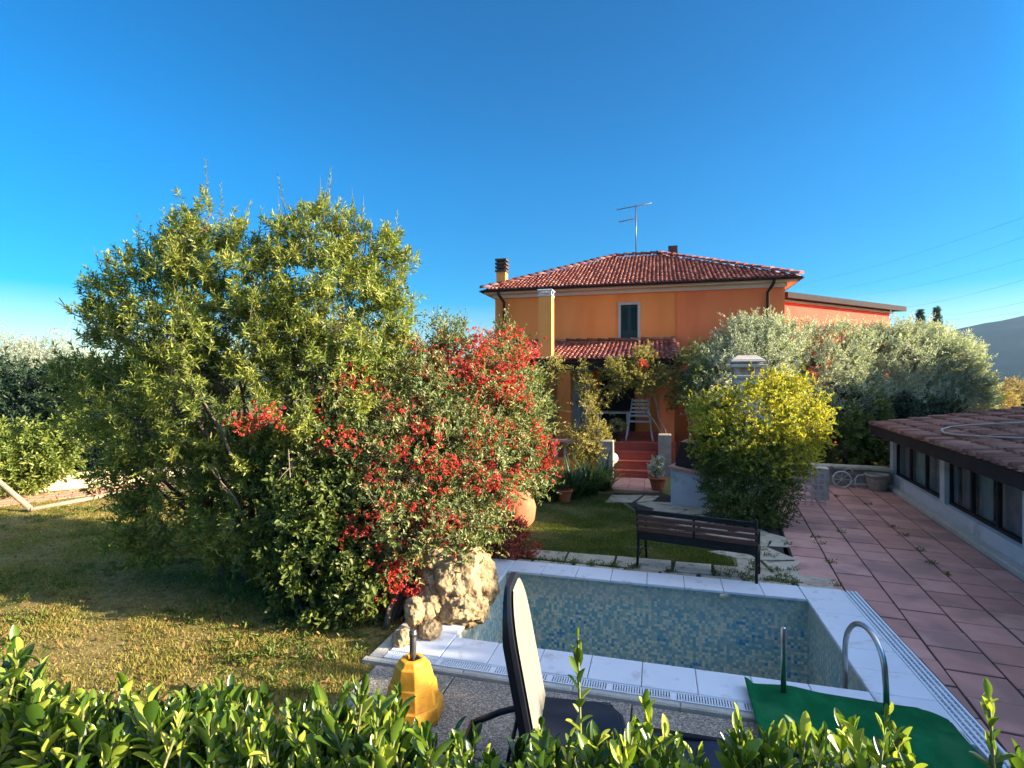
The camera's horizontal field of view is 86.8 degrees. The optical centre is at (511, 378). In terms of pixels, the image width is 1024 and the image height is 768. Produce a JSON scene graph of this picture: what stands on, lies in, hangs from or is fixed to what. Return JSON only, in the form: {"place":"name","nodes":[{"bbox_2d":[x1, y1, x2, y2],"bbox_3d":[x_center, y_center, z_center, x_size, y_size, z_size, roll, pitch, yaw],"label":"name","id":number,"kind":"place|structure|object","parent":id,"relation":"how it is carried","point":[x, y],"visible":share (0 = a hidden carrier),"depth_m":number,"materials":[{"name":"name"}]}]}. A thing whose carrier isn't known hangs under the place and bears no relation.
{"place":"outdoors","nodes":[
{"label":"outdoors","id":0,"kind":"place"},
{"bbox_2d":[0,479,185,506],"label":"brick path","id":1,"kind":"structure","parent":0,"point":[66,494],"depth_m":11.93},
{"bbox_2d":[0,492,492,724],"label":"lawn","id":2,"kind":"structure","parent":0,"point":[113,609],"depth_m":5.79,"materials":[{"name":"plant"}]},
{"bbox_2d":[0,479,120,511],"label":"pole frame","id":3,"kind":"object","parent":2,"relation":"on","point":[11,492],"visible":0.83,"depth_m":10.68,"materials":[{"name":"white metal"}]},
{"bbox_2d":[33,159,426,588],"bbox_3d":[-3.873,-0.157,7.186,5.450,5.665,3.022,0,0,0],"label":"oleander tree","id":4,"kind":"object","parent":2,"relation":"on","point":[185,357],"visible":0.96,"depth_m":6.72,"materials":[{"name":"green plant"}]},
{"bbox_2d":[0,493,492,727],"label":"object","id":5,"kind":"object","parent":2,"relation":"on","point":[149,662],"visible":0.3,"depth_m":5.75,"materials":[{"name":"green plant"}]},
{"bbox_2d":[230,430,405,631],"bbox_3d":[-2.231,1.690,6.304,2.203,2.271,2.024,0,0,0],"label":"broad leaved shrub","id":6,"kind":"object","parent":2,"relation":"on","point":[302,547],"visible":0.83,"depth_m":5.83,"materials":[{"name":"green plant"}]},
{"bbox_2d":[222,300,567,629],"bbox_3d":[-1.139,0.837,7.057,4.090,3.997,3.307,0,0,0],"label":"red flowering shrub","id":7,"kind":"object","parent":2,"relation":"on","point":[447,439],"visible":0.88,"depth_m":6.49,"materials":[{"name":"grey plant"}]},
{"bbox_2d":[203,366,382,380],"bbox_3d":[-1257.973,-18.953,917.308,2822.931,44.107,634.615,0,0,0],"label":"hills","id":8,"kind":"structure","parent":0,"point":[272,376],"depth_m":852.09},
{"bbox_2d":[0,381,1023,736],"bbox_3d":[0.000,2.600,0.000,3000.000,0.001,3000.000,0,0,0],"label":"ground","id":9,"kind":"structure","parent":0,"point":[664,491],"depth_m":13.71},
{"bbox_2d":[0,325,63,413],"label":"olive tree","id":10,"kind":"object","parent":9,"relation":"on","point":[6,343],"visible":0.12,"depth_m":21.83,"materials":[{"name":"green plant"}]},
{"bbox_2d":[0,346,67,427],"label":"hedge bush","id":11,"kind":"object","parent":9,"relation":"on","point":[5,375],"visible":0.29,"depth_m":16.37,"materials":[{"name":"green plant"}]},
{"bbox_2d":[0,327,102,411],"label":"olive tree","id":12,"kind":"object","parent":9,"relation":"on","point":[38,353],"visible":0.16,"depth_m":21.66,"materials":[{"name":"green plant"}]},
{"bbox_2d":[0,401,103,497],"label":"light shrub","id":13,"kind":"object","parent":9,"relation":"on","point":[50,459],"visible":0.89,"depth_m":11.96,"materials":[{"name":"green plant"}]},
{"bbox_2d":[0,348,139,468],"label":"hedge bush","id":14,"kind":"object","parent":9,"relation":"on","point":[22,388],"visible":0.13,"depth_m":15.79,"materials":[{"name":"green plant"}]},
{"bbox_2d":[0,466,190,495],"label":"garden wall","id":15,"kind":"structure","parent":9,"relation":"on","point":[68,482],"depth_m":12.75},
{"bbox_2d":[63,349,223,470],"bbox_3d":[-11.188,1.035,16.509,4.324,4.136,3.473,0,0,-12],"label":"hedge bush","id":16,"kind":"object","parent":9,"relation":"on","point":[98,451],"visible":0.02,"depth_m":15.72,"materials":[{"name":"green plant"}]},
{"bbox_2d":[330,354,493,483],"bbox_3d":[-2.631,0.912,13.635,4.607,3.543,3.014,0,0,0],"label":"garden shrub","id":17,"kind":"object","parent":9,"relation":"on","point":[403,394],"visible":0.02,"depth_m":13.31,"materials":[{"name":"green plant"}]},
{"bbox_2d":[403,532,499,629],"bbox_3d":[-0.647,2.224,6.032,1.031,1.009,1.025,0,0,0],"label":"tufa rock","id":18,"kind":"object","parent":9,"relation":"on","point":[467,596],"visible":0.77,"depth_m":5.78,"materials":[{"name":"beige stone"}]},
{"bbox_2d":[469,508,543,560],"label":"bronze shrub","id":19,"kind":"object","parent":9,"relation":"on","point":[517,542],"visible":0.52,"depth_m":7.75,"materials":[{"name":"red plant"}]},
{"bbox_2d":[5,380,1023,403],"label":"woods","id":20,"kind":"object","parent":9,"relation":"on","point":[237,384],"depth_m":60.49,"materials":[{"name":"green plant"}]},
{"bbox_2d":[498,491,535,526],"bbox_3d":[0.065,2.264,9.592,0.724,0.814,0.717,0,0,0],"label":"oil jar","id":21,"kind":"object","parent":9,"relation":"on","point":[527,509],"visible":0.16,"depth_m":9.33,"materials":[{"name":"ceramic"}]},
{"bbox_2d":[551,439,613,476],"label":"wall","id":22,"kind":"structure","parent":9,"relation":"on","point":[608,445],"depth_m":14.22,"materials":[{"name":"paint"}]},
{"bbox_2d":[614,453,617,464],"bbox_3d":[2.684,2.285,14.553,0.342,0.630,0.342,0,0,0],"label":"stone ball","id":23,"kind":"object","parent":22,"relation":"attached to","point":[615,458],"visible":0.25,"depth_m":14.43,"materials":[{"name":"white stone"}]},
{"bbox_2d":[566,371,615,468],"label":"climbing vine","id":24,"kind":"object","parent":9,"relation":"on","point":[594,450],"visible":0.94,"depth_m":14.27,"materials":[{"name":"green plant"}]},
{"bbox_2d":[570,453,647,491],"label":"strappy plant","id":25,"kind":"object","parent":9,"relation":"on","point":[608,484],"visible":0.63,"depth_m":12.63,"materials":[{"name":"green plant"}]},
{"bbox_2d":[454,245,804,492],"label":"house","id":26,"kind":"structure","parent":9,"relation":"on","point":[595,313],"depth_m":17.99,"materials":[{"name":"paint"}]},
{"bbox_2d":[505,348,595,454],"bbox_3d":[1.031,0.647,15.258,2.879,3.045,1.762,0,0,15],"label":"climbing vine","id":27,"kind":"object","parent":26,"relation":"attached to","point":[553,376],"visible":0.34,"depth_m":15.36,"materials":[{"name":"green plant"}]},
{"bbox_2d":[572,370,591,429],"bbox_3d":[2.319,0.710,18.613,0.820,2.100,0.088,0,0,15],"label":"porch door","id":28,"kind":"structure","parent":26,"relation":"in","point":[577,411],"depth_m":18.59,"materials":[{"name":"grey glass"}]},
{"bbox_2d":[597,411,629,436],"bbox_3d":[3.177,1.393,16.958,1.000,0.735,0.800,0,0,15],"label":"porch table","id":29,"kind":"object","parent":26,"relation":"on","point":[622,412],"visible":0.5,"depth_m":16.61,"materials":[{"name":"white paint"}]},
{"bbox_2d":[611,432,622,440],"bbox_3d":[2.982,1.640,15.353,0.340,0.240,0.340,0,0,0],"label":"plant pot","id":30,"kind":"object","parent":26,"relation":"on","point":[617,436],"visible":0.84,"depth_m":15.24,"materials":[{"name":"brown paint"}]},
{"bbox_2d":[608,418,628,432],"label":"potted plant","id":31,"kind":"object","parent":30,"relation":"in","point":[614,428],"visible":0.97,"depth_m":15.29,"materials":[{"name":"green plant"}]},
{"bbox_2d":[600,370,634,430],"bbox_3d":[3.566,0.685,18.302,1.150,2.150,0.038,0,0,15],"label":"porch door","id":32,"kind":"structure","parent":26,"relation":"in","point":[625,404],"depth_m":18.28,"materials":[{"name":"black glass"}]},
{"bbox_2d":[617,302,640,341],"bbox_3d":[3.955,-1.917,18.265,0.790,1.335,0.170,0,0,15],"label":"window","id":33,"kind":"structure","parent":26,"relation":"in","point":[628,312],"depth_m":18.28,"materials":[{"name":"white wood"}]},
{"bbox_2d":[617,203,650,255],"bbox_3d":[5.055,-6.184,22.371,1.408,2.230,1.110,0,0,0],"label":"aerial","id":34,"kind":"object","parent":26,"relation":"on","point":[635,206],"visible":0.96,"depth_m":22.60,"materials":[{"name":"grey metal"}]},
{"bbox_2d":[625,398,652,440],"bbox_3d":[3.734,1.175,15.834,0.784,1.194,0.914,0,0,15],"label":"folding chair","id":35,"kind":"object","parent":26,"relation":"on","point":[629,421],"visible":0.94,"depth_m":16.03,"materials":[{"name":"white paint"}]},
{"bbox_2d":[594,340,686,432],"bbox_3d":[3.641,0.337,15.232,2.674,2.951,1.423,0,0,0],"label":"climbing vine","id":36,"kind":"object","parent":26,"relation":"on","point":[643,383],"visible":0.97,"depth_m":15.00,"materials":[{"name":"green plant"}]},
{"bbox_2d":[648,475,666,490],"bbox_3d":[3.360,2.417,12.493,0.420,0.300,0.420,0,0,0],"label":"plant pot","id":37,"kind":"object","parent":26,"relation":"on","point":[657,484],"visible":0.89,"depth_m":12.36,"materials":[{"name":"ceramic"}]},
{"bbox_2d":[646,455,665,478],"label":"potted plant","id":38,"kind":"object","parent":37,"relation":"in","point":[656,469],"visible":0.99,"depth_m":12.43,"materials":[{"name":"green plant"}]},
{"bbox_2d":[362,558,1009,767],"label":"swimming pool","id":39,"kind":"structure","parent":9,"relation":"in","point":[669,642],"depth_m":6.28,"materials":[{"name":"tile"}]},
{"bbox_2d":[391,628,409,647],"bbox_3d":[-1.053,2.492,5.199,0.209,0.189,0.213,0,0,0],"label":"rock","id":40,"kind":"object","parent":39,"relation":"on","point":[400,638],"visible":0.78,"depth_m":5.13,"materials":[{"name":"beige stone"}]},
{"bbox_2d":[404,596,424,629],"bbox_3d":[-0.966,2.320,5.350,0.218,0.315,0.211,0,0,0],"label":"rock","id":41,"kind":"object","parent":39,"relation":"on","point":[414,610],"visible":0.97,"depth_m":5.29,"materials":[{"name":"beige stone"}]},
{"bbox_2d":[423,602,435,621],"bbox_3d":[-0.864,2.382,5.496,0.189,0.203,0.193,0,0,0],"label":"rock","id":42,"kind":"object","parent":39,"relation":"on","point":[430,614],"visible":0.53,"depth_m":5.44,"materials":[{"name":"beige stone"}]},
{"bbox_2d":[417,619,442,640],"bbox_3d":[-0.809,2.470,5.322,0.257,0.213,0.230,0,0,0],"label":"rock","id":43,"kind":"object","parent":39,"relation":"on","point":[429,630],"visible":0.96,"depth_m":5.25,"materials":[{"name":"beige stone"}]},
{"bbox_2d":[663,333,721,439],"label":"climbing vine","id":44,"kind":"object","parent":9,"relation":"on","point":[679,361],"visible":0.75,"depth_m":14.78,"materials":[{"name":"green plant"}]},
{"bbox_2d":[668,355,771,507],"bbox_3d":[4.678,1.035,11.848,3.110,3.130,1.441,0,0,-39],"label":"barbecue","id":45,"kind":"object","parent":9,"relation":"on","point":[684,483],"visible":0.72,"depth_m":11.21,"materials":[{"name":"concrete"}]},
{"bbox_2d":[675,304,816,445],"bbox_3d":[6.668,0.225,15.563,4.343,4.880,3.224,0,0,0],"label":"olive tree","id":46,"kind":"object","parent":9,"relation":"on","point":[751,338],"visible":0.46,"depth_m":15.03,"materials":[{"name":"green plant"}]},
{"bbox_2d":[684,361,842,530],"bbox_3d":[4.818,1.251,10.120,3.073,3.195,2.445,0,0,0],"label":"yellow bush","id":47,"kind":"object","parent":9,"relation":"on","point":[738,453],"visible":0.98,"depth_m":9.70,"materials":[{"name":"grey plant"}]},
{"bbox_2d":[759,312,907,462],"bbox_3d":[9.562,0.312,16.323,4.097,4.704,4.212,0,0,0],"label":"olive tree","id":48,"kind":"object","parent":9,"relation":"on","point":[825,349],"visible":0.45,"depth_m":15.31,"materials":[{"name":"green plant"}]},
{"bbox_2d":[785,292,906,442],"bbox_3d":[11.097,-0.410,23.224,7.798,6.020,6.798,0,0,-29],"label":"annex","id":49,"kind":"object","parent":9,"relation":"on","point":[799,305],"visible":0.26,"depth_m":20.12,"materials":[{"name":"orange paint"}]},
{"bbox_2d":[806,380,895,467],"bbox_3d":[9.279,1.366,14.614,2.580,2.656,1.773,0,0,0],"label":"leafy shrub","id":50,"kind":"object","parent":9,"relation":"on","point":[861,431],"visible":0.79,"depth_m":14.37,"materials":[{"name":"green plant"}]},
{"bbox_2d":[818,310,957,415],"bbox_3d":[11.561,0.258,16.713,3.675,4.832,4.108,0,0,30],"label":"olive tree","id":51,"kind":"object","parent":9,"relation":"on","point":[897,338],"visible":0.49,"depth_m":15.69,"materials":[{"name":"green plant"}]},
{"bbox_2d":[869,388,967,465],"bbox_3d":[11.178,1.556,15.028,2.844,2.675,2.091,0,0,0],"label":"hedge bush","id":52,"kind":"object","parent":9,"relation":"on","point":[901,403],"visible":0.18,"depth_m":14.74,"materials":[{"name":"green plant"}]},
{"bbox_2d":[913,309,926,344],"bbox_3d":[28.569,-1.175,37.989,2.404,7.550,2.253,0,0,0],"label":"conifer","id":53,"kind":"object","parent":9,"relation":"on","point":[919,314],"visible":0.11,"depth_m":37.92,"materials":[{"name":"green plant"}]},
{"bbox_2d":[930,306,943,326],"bbox_3d":[29.718,-1.276,37.943,2.368,7.753,2.115,0,0,-29],"label":"conifer","id":54,"kind":"object","parent":9,"relation":"on","point":[938,315],"visible":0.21,"depth_m":37.88,"materials":[{"name":"green plant"}]},
{"bbox_2d":[869,406,1023,581],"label":"outbuilding","id":55,"kind":"structure","parent":9,"relation":"on","point":[969,490],"depth_m":9.29,"materials":[{"name":"grey stone"}]},
{"bbox_2d":[896,444,939,498],"bbox_3d":[8.653,1.785,11.393,0.199,0.966,2.986,0,0,21],"label":"window","id":56,"kind":"structure","parent":55,"relation":"in","point":[927,467],"depth_m":11.53,"materials":[{"name":"grey glass"}]},
{"bbox_2d":[940,422,1023,438],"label":"garden hose","id":57,"kind":"object","parent":55,"relation":"on","point":[941,429],"visible":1,"depth_m":9.67,"materials":[{"name":"grey rubber"}]},
{"bbox_2d":[949,463,1021,543],"bbox_3d":[7.516,1.785,8.493,0.199,0.966,2.756,0,0,21],"label":"window","id":58,"kind":"structure","parent":55,"relation":"in","point":[1008,498],"depth_m":8.60,"materials":[{"name":"grey glass"}]},
{"bbox_2d":[892,311,1006,414],"bbox_3d":[13.076,0.276,16.495,3.305,4.747,3.010,0,0,0],"label":"olive tree","id":59,"kind":"object","parent":9,"relation":"on","point":[962,379],"visible":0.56,"depth_m":15.73,"materials":[{"name":"green plant"}]},
{"bbox_2d":[963,348,1011,408],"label":"evergreen shrub","id":60,"kind":"object","parent":9,"relation":"on","point":[1003,397],"visible":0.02,"depth_m":18.00,"materials":[{"name":"green plant"}]},
{"bbox_2d":[992,384,1023,408],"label":"scrub bush","id":61,"kind":"object","parent":9,"relation":"on","point":[1011,395],"visible":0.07,"depth_m":22.56,"materials":[{"name":"yellow plant"}]},
{"bbox_2d":[998,373,1023,406],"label":"scrub bush","id":62,"kind":"object","parent":9,"relation":"on","point":[1014,381],"visible":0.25,"depth_m":23.71,"materials":[{"name":"yellow plant"}]},
{"bbox_2d":[0,0,1023,588],"label":"sky","id":63,"kind":"structure","parent":0,"point":[822,139],"materials":[{"name":"blue"}]},
{"bbox_2d":[520,491,738,572],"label":"lawn","id":64,"kind":"structure","parent":0,"point":[568,508],"depth_m":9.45,"materials":[{"name":"plant"}]},
{"bbox_2d":[503,460,591,501],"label":"strappy plant","id":65,"kind":"object","parent":64,"relation":"on","point":[553,494],"visible":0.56,"depth_m":11.40,"materials":[{"name":"green plant"}]},
{"bbox_2d":[557,488,572,502],"bbox_3d":[1.114,2.470,11.452,0.360,0.260,0.360,0,0,0],"label":"plant pot","id":66,"kind":"object","parent":64,"relation":"on","point":[565,497],"visible":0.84,"depth_m":11.34,"materials":[{"name":"ceramic"}]},
{"bbox_2d":[528,454,616,499],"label":"strappy plant","id":67,"kind":"object","parent":64,"relation":"on","point":[578,491],"visible":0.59,"depth_m":11.75,"materials":[{"name":"green plant"}]},
{"bbox_2d":[554,452,628,495],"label":"strappy plant","id":68,"kind":"object","parent":64,"relation":"on","point":[590,490],"visible":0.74,"depth_m":12.03,"materials":[{"name":"green plant"}]},
{"bbox_2d":[320,665,987,766],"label":"pebble paving","id":69,"kind":"structure","parent":0,"point":[469,699],"depth_m":4.16,"materials":[{"name":"grey gravel"}]},
{"bbox_2d":[381,628,443,728],"bbox_3d":[-0.760,2.242,4.140,0.446,0.650,0.446,0,0,-38],"label":"parasol base","id":70,"kind":"object","parent":69,"relation":"on","point":[413,674],"visible":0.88,"depth_m":4.03,"materials":[{"name":"yellow plastic"}]},
{"bbox_2d":[463,572,625,767],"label":"reclining chair","id":71,"kind":"object","parent":69,"relation":"on","point":[531,705],"visible":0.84,"depth_m":3.36,"materials":[{"name":"black plastic"}]},
{"bbox_2d":[643,728,848,767],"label":"sun lounger","id":72,"kind":"object","parent":69,"relation":"on","point":[710,744],"visible":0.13,"depth_m":3.17,"materials":[{"name":"blue fabric"}]},
{"bbox_2d":[745,677,988,767],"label":"turf mat","id":73,"kind":"object","parent":69,"relation":"on","point":[937,741],"visible":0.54,"depth_m":4.00,"materials":[{"name":"green carpet"}]},
{"bbox_2d":[495,493,845,597],"bbox_3d":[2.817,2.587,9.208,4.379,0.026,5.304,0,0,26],"label":"flagstone path","id":74,"kind":"structure","parent":0,"point":[683,568],"depth_m":7.65,"materials":[{"name":"grey stone"}]},
{"bbox_2d":[634,506,760,583],"bbox_3d":[2.475,2.165,7.255,1.537,0.879,0.615,0,0,28],"label":"garden bench","id":75,"kind":"object","parent":74,"relation":"on","point":[721,543],"visible":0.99,"depth_m":7.04,"materials":[{"name":"brown wood"}]},
{"bbox_2d":[773,483,1023,753],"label":"terrace paving","id":76,"kind":"structure","parent":0,"point":[952,647],"depth_m":6.75,"materials":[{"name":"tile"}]},
{"bbox_2d":[538,495,950,585],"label":"weeds","id":77,"kind":"object","parent":76,"relation":"on","point":[752,577],"visible":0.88,"depth_m":7.35,"materials":[{"name":"green plant"}]},
{"bbox_2d":[791,470,825,505],"bbox_3d":[6.073,2.240,11.088,0.640,0.720,0.024,0,0,21],"label":"trellis","id":78,"kind":"object","parent":76,"relation":"on","point":[812,490],"visible":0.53,"depth_m":11.05,"materials":[{"name":"grey metal"}]},
{"bbox_2d":[812,466,828,499],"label":"brick pillar","id":79,"kind":"structure","parent":76,"relation":"on","point":[822,482],"depth_m":11.53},
{"bbox_2d":[794,463,891,486],"bbox_3d":[7.966,2.355,13.257,2.160,0.490,0.420,0,0,21],"label":"stone ledge","id":80,"kind":"object","parent":76,"relation":"on","point":[856,469],"visible":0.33,"depth_m":13.03,"materials":[{"name":"grey stone"}]},
{"bbox_2d":[832,468,867,487],"bbox_3d":[8.073,2.364,12.839,0.838,0.488,0.040,0,0,21],"label":"plant stand","id":81,"kind":"object","parent":76,"relation":"on","point":[850,483],"visible":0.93,"depth_m":12.87,"materials":[{"name":"white metal"}]},
{"bbox_2d":[864,472,890,491],"bbox_3d":[8.454,2.400,12.529,0.520,0.400,0.520,0,0,0],"label":"plant pot","id":82,"kind":"object","parent":76,"relation":"on","point":[877,481],"visible":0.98,"depth_m":12.38,"materials":[{"name":"grey stone"}]},
{"bbox_2d":[795,220,1014,285],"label":"power line","id":83,"kind":"object","parent":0,"point":[910,255],"visible":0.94,"depth_m":84.95,"materials":[{"name":"metal"}]},
{"bbox_2d":[843,239,1016,288],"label":"power line","id":84,"kind":"object","parent":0,"point":[934,266],"visible":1,"depth_m":88.02,"materials":[{"name":"metal"}]},
{"bbox_2d":[951,316,1023,381],"bbox_3d":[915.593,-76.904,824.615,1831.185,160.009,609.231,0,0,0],"label":"mountain","id":85,"kind":"structure","parent":0,"point":[1004,339],"depth_m":796.48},
{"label":"upper terrace","id":86,"kind":"structure","parent":0,"visible":0},
{"bbox_2d":[0,625,116,767],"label":"hedge shrub","id":87,"kind":"object","parent":86,"relation":"on","point":[35,726],"visible":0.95,"depth_m":1.08,"materials":[{"name":"green plant"}]},
{"bbox_2d":[59,668,206,767],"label":"hedge shrub","id":88,"kind":"object","parent":86,"relation":"on","point":[134,736],"visible":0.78,"depth_m":1.09,"materials":[{"name":"green plant"}]},
{"bbox_2d":[148,673,329,767],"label":"hedge shrub","id":89,"kind":"object","parent":86,"relation":"on","point":[227,733],"visible":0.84,"depth_m":1.11,"materials":[{"name":"green plant"}]},
{"bbox_2d":[286,673,454,767],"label":"hedge shrub","id":90,"kind":"object","parent":86,"relation":"on","point":[344,736],"visible":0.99,"depth_m":1.13,"materials":[{"name":"green plant"}]},
{"bbox_2d":[412,716,566,767],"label":"hedge shrub","id":91,"kind":"object","parent":86,"relation":"on","point":[542,744],"visible":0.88,"depth_m":1.14,"materials":[{"name":"green plant"}]},
{"bbox_2d":[529,627,661,767],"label":"hedge shrub","id":92,"kind":"object","parent":86,"relation":"on","point":[591,751],"visible":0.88,"depth_m":1.13,"materials":[{"name":"green plant"}]},
{"bbox_2d":[637,688,786,767],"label":"hedge shrub","id":93,"kind":"object","parent":86,"relation":"on","point":[745,750],"visible":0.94,"depth_m":1.14,"materials":[{"name":"green plant"}]},
{"bbox_2d":[761,702,927,767],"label":"hedge shrub","id":94,"kind":"object","parent":86,"relation":"on","point":[878,752],"visible":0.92,"depth_m":1.10,"materials":[{"name":"green plant"}]},
{"bbox_2d":[969,678,1023,767],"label":"hedge shrub","id":95,"kind":"object","parent":86,"relation":"on","point":[996,758],"visible":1,"depth_m":1.00,"materials":[{"name":"green plant"}]}
]}

